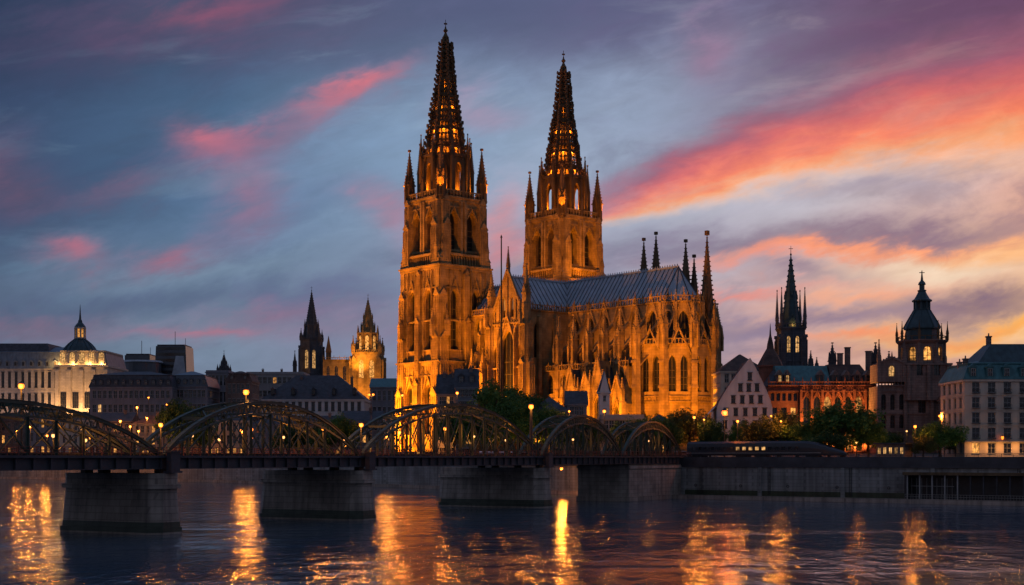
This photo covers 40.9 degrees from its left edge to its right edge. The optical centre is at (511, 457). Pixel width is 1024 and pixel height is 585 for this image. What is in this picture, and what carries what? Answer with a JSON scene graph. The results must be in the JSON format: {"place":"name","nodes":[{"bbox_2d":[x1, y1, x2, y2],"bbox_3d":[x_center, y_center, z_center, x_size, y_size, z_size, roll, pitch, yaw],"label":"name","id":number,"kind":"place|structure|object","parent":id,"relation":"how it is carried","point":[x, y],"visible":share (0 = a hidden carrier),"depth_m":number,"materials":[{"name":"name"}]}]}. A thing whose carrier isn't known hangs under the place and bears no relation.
{"place":"outdoors","nodes":[
{"label":"outdoors","id":0,"kind":"place"},
{"bbox_2d":[0,308,127,413],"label":"grand building","id":1,"kind":"structure","parent":0,"point":[47,373],"depth_m":690.00,"materials":[{"name":"beige stone"}]},
{"bbox_2d":[125,341,154,359],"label":"modern block","id":2,"kind":"structure","parent":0,"point":[141,356],"depth_m":800.99,"materials":[{"name":"metal"}]},
{"bbox_2d":[0,479,1023,584],"bbox_3d":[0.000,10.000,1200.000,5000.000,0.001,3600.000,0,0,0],"label":"water","id":3,"kind":"structure","parent":0,"point":[407,536],"depth_m":156.86,"materials":[{"name":"blue liquid"}]},
{"bbox_2d":[0,454,597,494],"bbox_3d":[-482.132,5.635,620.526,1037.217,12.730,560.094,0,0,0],"label":"quay wall","id":4,"kind":"structure","parent":3,"relation":"in","point":[564,481],"depth_m":458.63,"materials":[{"name":"stone"}]},
{"bbox_2d":[401,393,402,451],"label":"street lamp","id":5,"kind":"object","parent":4,"relation":"on","point":[402,420],"visible":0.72,"depth_m":449.94,"materials":[{"name":"black metal"}]},
{"bbox_2d":[603,409,605,444],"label":"street lamp","id":6,"kind":"object","parent":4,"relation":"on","point":[604,411],"visible":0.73,"depth_m":349.93,"materials":[{"name":"black metal"}]},
{"bbox_2d":[0,398,691,534],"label":"arch bridge","id":7,"kind":"structure","parent":3,"relation":"in","point":[133,500],"depth_m":216.56,"materials":[{"name":"metal"}]},
{"bbox_2d":[18,381,24,452],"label":"street lamp","id":8,"kind":"object","parent":7,"relation":"on","point":[21,385],"visible":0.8,"depth_m":171.89,"materials":[{"name":"black metal"}]},
{"bbox_2d":[159,421,162,455],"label":"street lamp","id":9,"kind":"object","parent":7,"relation":"on","point":[160,425],"visible":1,"depth_m":177.38,"materials":[{"name":"black metal"}]},
{"bbox_2d":[243,387,248,453],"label":"street lamp","id":10,"kind":"object","parent":7,"relation":"on","point":[246,391],"visible":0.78,"depth_m":204.90,"materials":[{"name":"black metal"}]},
{"bbox_2d":[359,421,362,455],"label":"street lamp","id":11,"kind":"object","parent":7,"relation":"on","point":[361,424],"visible":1,"depth_m":215.93,"materials":[{"name":"black metal"}]},
{"bbox_2d":[528,403,534,455],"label":"street lamp","id":12,"kind":"object","parent":7,"relation":"on","point":[531,406],"visible":0.88,"depth_m":267.75,"materials":[{"name":"black metal"}]},
{"bbox_2d":[669,454,1023,505],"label":"quay wall","id":13,"kind":"structure","parent":3,"relation":"in","point":[848,479],"depth_m":311.51,"materials":[{"name":"concrete"}]},
{"bbox_2d":[902,472,1023,500],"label":"boathouse","id":14,"kind":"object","parent":13,"relation":"on","point":[966,486],"visible":0.91,"depth_m":291.44,"materials":[{"name":"stone"}]},
{"bbox_2d":[0,0,1023,385],"label":"sky","id":15,"kind":"structure","parent":0,"point":[172,171],"materials":[{"name":"blue"}]},
{"bbox_2d":[479,451,938,456],"bbox_3d":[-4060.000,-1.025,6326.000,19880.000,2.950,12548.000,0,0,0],"label":"ground","id":16,"kind":"structure","parent":0,"point":[926,454],"depth_m":371.03,"materials":[{"name":"grey concrete"}]},
{"bbox_2d":[0,411,27,451],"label":"quay house","id":17,"kind":"structure","parent":16,"relation":"on","point":[13,426],"depth_m":655.00,"materials":[{"name":"brown stone"}]},
{"bbox_2d":[29,410,65,451],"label":"quay house","id":18,"kind":"structure","parent":16,"relation":"on","point":[35,437],"depth_m":648.00,"materials":[{"name":"brown"}]},
{"bbox_2d":[59,408,97,452],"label":"quay house","id":19,"kind":"structure","parent":16,"relation":"on","point":[62,440],"depth_m":640.00,"materials":[{"name":"grey glass"}]},
{"bbox_2d":[99,409,139,451],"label":"quay house","id":20,"kind":"structure","parent":16,"relation":"on","point":[126,418],"depth_m":600.31,"materials":[{"name":"brown stone"}]},
{"bbox_2d":[89,372,177,451],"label":"office block","id":21,"kind":"structure","parent":16,"relation":"on","point":[120,392],"depth_m":640.00,"materials":[{"name":"grey stone"}]},
{"bbox_2d":[124,360,162,372],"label":"round hall","id":22,"kind":"structure","parent":16,"relation":"on","point":[143,365],"depth_m":774.69,"materials":[{"name":"grey concrete"}]},
{"bbox_2d":[131,411,164,451],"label":"quay house","id":23,"kind":"structure","parent":16,"relation":"on","point":[145,427],"depth_m":596.00,"materials":[{"name":"brown"}]},
{"bbox_2d":[155,338,193,374],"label":"modern tower","id":24,"kind":"structure","parent":16,"relation":"on","point":[177,358],"depth_m":790.85,"materials":[{"name":"concrete"}]},
{"bbox_2d":[153,397,199,449],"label":"leafy tree","id":25,"kind":"object","parent":16,"relation":"on","point":[171,413],"visible":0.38,"depth_m":570.54,"materials":[{"name":"green plant"}]},
{"bbox_2d":[164,406,205,452],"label":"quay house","id":26,"kind":"structure","parent":16,"relation":"on","point":[195,446],"depth_m":585.00,"materials":[{"name":"grey glass"}]},
{"bbox_2d":[173,371,220,411],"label":"office block","id":27,"kind":"structure","parent":16,"relation":"on","point":[195,389],"depth_m":650.31,"materials":[{"name":"grey glass"}]},
{"bbox_2d":[179,411,218,451],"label":"leafy tree","id":28,"kind":"object","parent":16,"relation":"on","point":[195,437],"visible":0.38,"depth_m":556.35,"materials":[{"name":"green plant"}]},
{"bbox_2d":[205,370,232,411],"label":"terrace house","id":29,"kind":"structure","parent":16,"relation":"on","point":[221,376],"depth_m":690.00,"materials":[{"name":"grey glass"}]},
{"bbox_2d":[216,355,231,370],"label":"church","id":30,"kind":"structure","parent":16,"relation":"on","point":[223,366],"depth_m":898.25,"materials":[{"name":"grey stone"}]},
{"bbox_2d":[206,409,257,452],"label":"quay house","id":31,"kind":"structure","parent":16,"relation":"on","point":[240,425],"depth_m":575.00,"materials":[{"name":"brown"}]},
{"bbox_2d":[224,371,259,419],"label":"terrace house","id":32,"kind":"structure","parent":16,"relation":"on","point":[238,382],"depth_m":660.18,"materials":[{"name":"brown stone"}]},
{"bbox_2d":[252,415,299,452],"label":"quay house","id":33,"kind":"structure","parent":16,"relation":"on","point":[266,436],"depth_m":560.00,"materials":[{"name":"brown glass"}]},
{"bbox_2d":[246,368,309,419],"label":"office block","id":34,"kind":"structure","parent":16,"relation":"on","point":[268,381],"depth_m":720.00,"materials":[{"name":"concrete"}]},
{"bbox_2d":[272,424,310,450],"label":"leafy tree","id":35,"kind":"object","parent":16,"relation":"on","point":[293,432],"visible":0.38,"depth_m":516.15,"materials":[{"name":"green plant"}]},
{"bbox_2d":[292,288,324,374],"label":"dark church","id":36,"kind":"structure","parent":16,"relation":"on","point":[311,352],"depth_m":853.80,"materials":[{"name":"grey stone"}]},
{"bbox_2d":[261,375,370,415],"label":"town palace","id":37,"kind":"structure","parent":16,"relation":"on","point":[322,395],"depth_m":591.20,"materials":[{"name":"grey stone"}]},
{"bbox_2d":[299,412,340,453],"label":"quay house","id":38,"kind":"structure","parent":16,"relation":"on","point":[328,417],"depth_m":550.18,"materials":[{"name":"grey stone"}]},
{"bbox_2d":[309,425,336,450],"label":"leafy tree","id":39,"kind":"object","parent":16,"relation":"on","point":[313,441],"visible":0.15,"depth_m":503.78,"materials":[{"name":"green plant"}]},
{"bbox_2d":[318,411,363,446],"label":"leafy tree","id":40,"kind":"object","parent":16,"relation":"on","point":[344,425],"visible":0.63,"depth_m":497.05,"materials":[{"name":"green plant"}]},
{"bbox_2d":[323,300,385,399],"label":"golden church","id":41,"kind":"structure","parent":16,"relation":"on","point":[364,364],"depth_m":823.64,"materials":[{"name":"stone"}]},
{"bbox_2d":[342,407,383,452],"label":"quay house","id":42,"kind":"structure","parent":16,"relation":"on","point":[364,417],"depth_m":535.31,"materials":[{"name":"grey glass"}]},
{"bbox_2d":[369,378,396,412],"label":"terrace house","id":43,"kind":"structure","parent":16,"relation":"on","point":[383,390],"depth_m":640.00,"materials":[{"name":"grey glass"}]},
{"bbox_2d":[383,409,394,452],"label":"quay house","id":44,"kind":"structure","parent":16,"relation":"on","point":[387,446],"depth_m":515.00,"materials":[{"name":"grey glass"}]},
{"bbox_2d":[436,371,455,453],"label":"terrace house","id":45,"kind":"structure","parent":16,"relation":"on","point":[445,392],"depth_m":432.31,"materials":[{"name":"grey glass"}]},
{"bbox_2d":[438,410,474,453],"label":"leafy tree","id":46,"kind":"object","parent":16,"relation":"on","point":[444,424],"visible":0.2,"depth_m":390.57,"materials":[{"name":"green plant"}]},
{"bbox_2d":[454,366,479,453],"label":"terrace house","id":47,"kind":"structure","parent":16,"relation":"on","point":[466,382],"depth_m":425.31,"materials":[{"name":"grey glass"}]},
{"bbox_2d":[451,404,490,453],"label":"leafy tree","id":48,"kind":"object","parent":16,"relation":"on","point":[465,424],"visible":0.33,"depth_m":382.64,"materials":[{"name":"green plant"}]},
{"bbox_2d":[464,378,537,453],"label":"leafy tree","id":49,"kind":"object","parent":16,"relation":"on","point":[489,395],"visible":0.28,"depth_m":390.65,"materials":[{"name":"green plant"}]},
{"bbox_2d":[499,235,503,449],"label":"mast","id":50,"kind":"object","parent":16,"relation":"on","point":[500,448],"visible":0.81,"depth_m":454.76,"materials":[{"name":"metal"}]},
{"bbox_2d":[479,397,538,453],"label":"leafy tree","id":51,"kind":"object","parent":16,"relation":"on","point":[515,413],"visible":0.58,"depth_m":374.99,"materials":[{"name":"green plant"}]},
{"bbox_2d":[509,385,544,449],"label":"leafy tree","id":52,"kind":"object","parent":16,"relation":"on","point":[533,397],"visible":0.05,"depth_m":404.65,"materials":[{"name":"green plant"}]},
{"bbox_2d":[525,392,546,413],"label":"leafy tree","id":53,"kind":"object","parent":16,"relation":"on","point":[536,404],"visible":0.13,"depth_m":398.39,"materials":[{"name":"green plant"}]},
{"bbox_2d":[525,402,568,443],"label":"leafy tree","id":54,"kind":"object","parent":16,"relation":"on","point":[545,413],"visible":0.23,"depth_m":380.25,"materials":[{"name":"green plant"}]},
{"bbox_2d":[534,397,567,453],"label":"terrace house","id":55,"kind":"structure","parent":16,"relation":"on","point":[555,404],"depth_m":398.31,"materials":[{"name":"grey stone"}]},
{"bbox_2d":[395,20,723,451],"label":"cathedral","id":56,"kind":"structure","parent":16,"relation":"on","point":[656,325],"depth_m":481.15,"materials":[{"name":"stone"}]},
{"bbox_2d":[547,409,587,453],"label":"leafy tree","id":57,"kind":"object","parent":16,"relation":"on","point":[550,429],"visible":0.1,"depth_m":371.03,"materials":[{"name":"green plant"}]},
{"bbox_2d":[564,391,587,453],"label":"terrace house","id":58,"kind":"structure","parent":16,"relation":"on","point":[575,402],"depth_m":400.31,"materials":[{"name":"grey stone"}]},
{"bbox_2d":[571,418,603,446],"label":"leafy tree","id":59,"kind":"object","parent":16,"relation":"on","point":[595,433],"visible":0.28,"depth_m":364.20,"materials":[{"name":"green plant"}]},
{"bbox_2d":[597,371,610,414],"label":"pavilion house","id":60,"kind":"structure","parent":16,"relation":"on","point":[603,391],"depth_m":395.00,"materials":[{"name":"white paint"}]},
{"bbox_2d":[597,414,645,453],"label":"station hall","id":61,"kind":"structure","parent":16,"relation":"on","point":[610,419],"depth_m":365.00,"materials":[{"name":"concrete"}]},
{"bbox_2d":[607,420,638,449],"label":"leafy tree","id":62,"kind":"object","parent":16,"relation":"on","point":[615,426],"visible":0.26,"depth_m":349.38,"materials":[{"name":"green plant"}]},
{"bbox_2d":[624,415,663,453],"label":"leafy tree","id":63,"kind":"object","parent":16,"relation":"on","point":[649,418],"visible":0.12,"depth_m":354.60,"materials":[{"name":"green plant"}]},
{"bbox_2d":[648,414,673,454],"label":"terrace house","id":64,"kind":"structure","parent":16,"relation":"on","point":[658,415],"depth_m":372.31,"materials":[{"name":"grey glass"}]},
{"bbox_2d":[642,415,683,448],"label":"leafy tree","id":65,"kind":"object","parent":16,"relation":"on","point":[676,433],"visible":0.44,"depth_m":350.16,"materials":[{"name":"green plant"}]},
{"bbox_2d":[658,411,688,454],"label":"leafy tree","id":66,"kind":"object","parent":16,"relation":"on","point":[678,422],"visible":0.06,"depth_m":370.81,"materials":[{"name":"green plant"}]},
{"bbox_2d":[667,408,710,446],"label":"leafy tree","id":67,"kind":"object","parent":16,"relation":"on","point":[684,418],"visible":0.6,"depth_m":363.26,"materials":[{"name":"green plant"}]},
{"bbox_2d":[695,417,727,456],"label":"leafy tree","id":68,"kind":"object","parent":16,"relation":"on","point":[714,433],"visible":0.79,"depth_m":350.05,"materials":[{"name":"green plant"}]},
{"bbox_2d":[721,408,727,456],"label":"street lamp","id":69,"kind":"object","parent":16,"relation":"on","point":[724,412],"visible":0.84,"depth_m":337.85,"materials":[{"name":"black metal"}]},
{"bbox_2d":[711,354,758,406],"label":"old house","id":70,"kind":"structure","parent":16,"relation":"on","point":[723,375],"depth_m":414.25,"materials":[{"name":"white stone"}]},
{"bbox_2d":[698,358,772,456],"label":"gabled house","id":71,"kind":"structure","parent":16,"relation":"on","point":[745,395],"depth_m":371.56,"materials":[{"name":"white paint"}]},
{"bbox_2d":[726,420,746,440],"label":"leafy tree","id":72,"kind":"object","parent":16,"relation":"on","point":[732,436],"visible":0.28,"depth_m":350.97,"materials":[{"name":"green plant"}]},
{"bbox_2d":[736,417,781,440],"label":"leafy tree","id":73,"kind":"object","parent":16,"relation":"on","point":[756,431],"visible":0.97,"depth_m":342.61,"materials":[{"name":"green plant"}]},
{"bbox_2d":[687,441,847,456],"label":"train","id":74,"kind":"object","parent":16,"relation":"on","point":[759,448],"visible":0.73,"depth_m":327.33,"materials":[{"name":"paint"}]},
{"bbox_2d":[757,324,782,382],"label":"turret house","id":75,"kind":"structure","parent":16,"relation":"on","point":[769,359],"depth_m":405.90,"materials":[{"name":"red brick"}]},
{"bbox_2d":[758,408,802,456],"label":"leafy tree","id":76,"kind":"object","parent":16,"relation":"on","point":[785,417],"visible":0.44,"depth_m":348.14,"materials":[{"name":"green plant"}]},
{"bbox_2d":[777,420,801,456],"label":"leafy tree","id":77,"kind":"object","parent":16,"relation":"on","point":[789,430],"visible":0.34,"depth_m":343.97,"materials":[{"name":"green plant"}]},
{"bbox_2d":[774,248,807,365],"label":"spired church","id":78,"kind":"structure","parent":16,"relation":"on","point":[791,344],"depth_m":436.38,"materials":[{"name":"grey stone"}]},
{"bbox_2d":[790,422,836,440],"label":"leafy tree","id":79,"kind":"object","parent":16,"relation":"on","point":[802,430],"visible":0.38,"depth_m":337.21,"materials":[{"name":"green plant"}]},
{"bbox_2d":[764,342,890,452],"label":"guildhall","id":80,"kind":"structure","parent":16,"relation":"on","point":[796,389],"depth_m":395.50,"materials":[{"name":"red brick"}]},
{"bbox_2d":[801,429,857,456],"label":"leafy tree","id":81,"kind":"object","parent":16,"relation":"on","point":[833,439],"visible":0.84,"depth_m":322.80,"materials":[{"name":"green plant"}]},
{"bbox_2d":[795,400,887,456],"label":"leafy tree","id":82,"kind":"object","parent":16,"relation":"on","point":[834,418],"visible":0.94,"depth_m":329.33,"materials":[{"name":"green plant"}]},
{"bbox_2d":[852,420,889,456],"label":"leafy tree","id":83,"kind":"object","parent":16,"relation":"on","point":[877,428],"visible":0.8,"depth_m":327.73,"materials":[{"name":"green plant"}]},
{"bbox_2d":[875,431,907,442],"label":"leafy tree","id":84,"kind":"object","parent":16,"relation":"on","point":[894,438],"visible":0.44,"depth_m":338.45,"materials":[{"name":"green plant"}]},
{"bbox_2d":[873,443,913,456],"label":"kiosk","id":85,"kind":"object","parent":16,"relation":"on","point":[893,449],"visible":0.91,"depth_m":317.99,"materials":[{"name":"brown stone"}]},
{"bbox_2d":[868,271,952,453],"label":"town hall","id":86,"kind":"structure","parent":16,"relation":"on","point":[913,373],"depth_m":385.00,"materials":[{"name":"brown stone"}]},
{"bbox_2d":[910,434,939,456],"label":"leafy tree","id":87,"kind":"object","parent":16,"relation":"on","point":[929,445],"visible":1,"depth_m":314.78,"materials":[{"name":"green plant"}]},
{"bbox_2d":[936,396,940,452],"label":"annex house","id":88,"kind":"structure","parent":16,"relation":"on","point":[939,405],"depth_m":383.19,"materials":[{"name":"grey stone"}]},
{"bbox_2d":[912,421,969,456],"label":"leafy tree","id":89,"kind":"object","parent":16,"relation":"on","point":[936,431],"visible":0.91,"depth_m":319.61,"materials":[{"name":"green plant"}]},
{"bbox_2d":[938,439,956,449],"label":"leafy tree","id":90,"kind":"object","parent":16,"relation":"on","point":[951,447],"visible":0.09,"depth_m":329.14,"materials":[{"name":"green plant"}]},
{"bbox_2d":[938,333,1023,456],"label":"hotel","id":91,"kind":"structure","parent":16,"relation":"on","point":[982,393],"depth_m":322.19,"materials":[{"name":"beige"}]}
]}

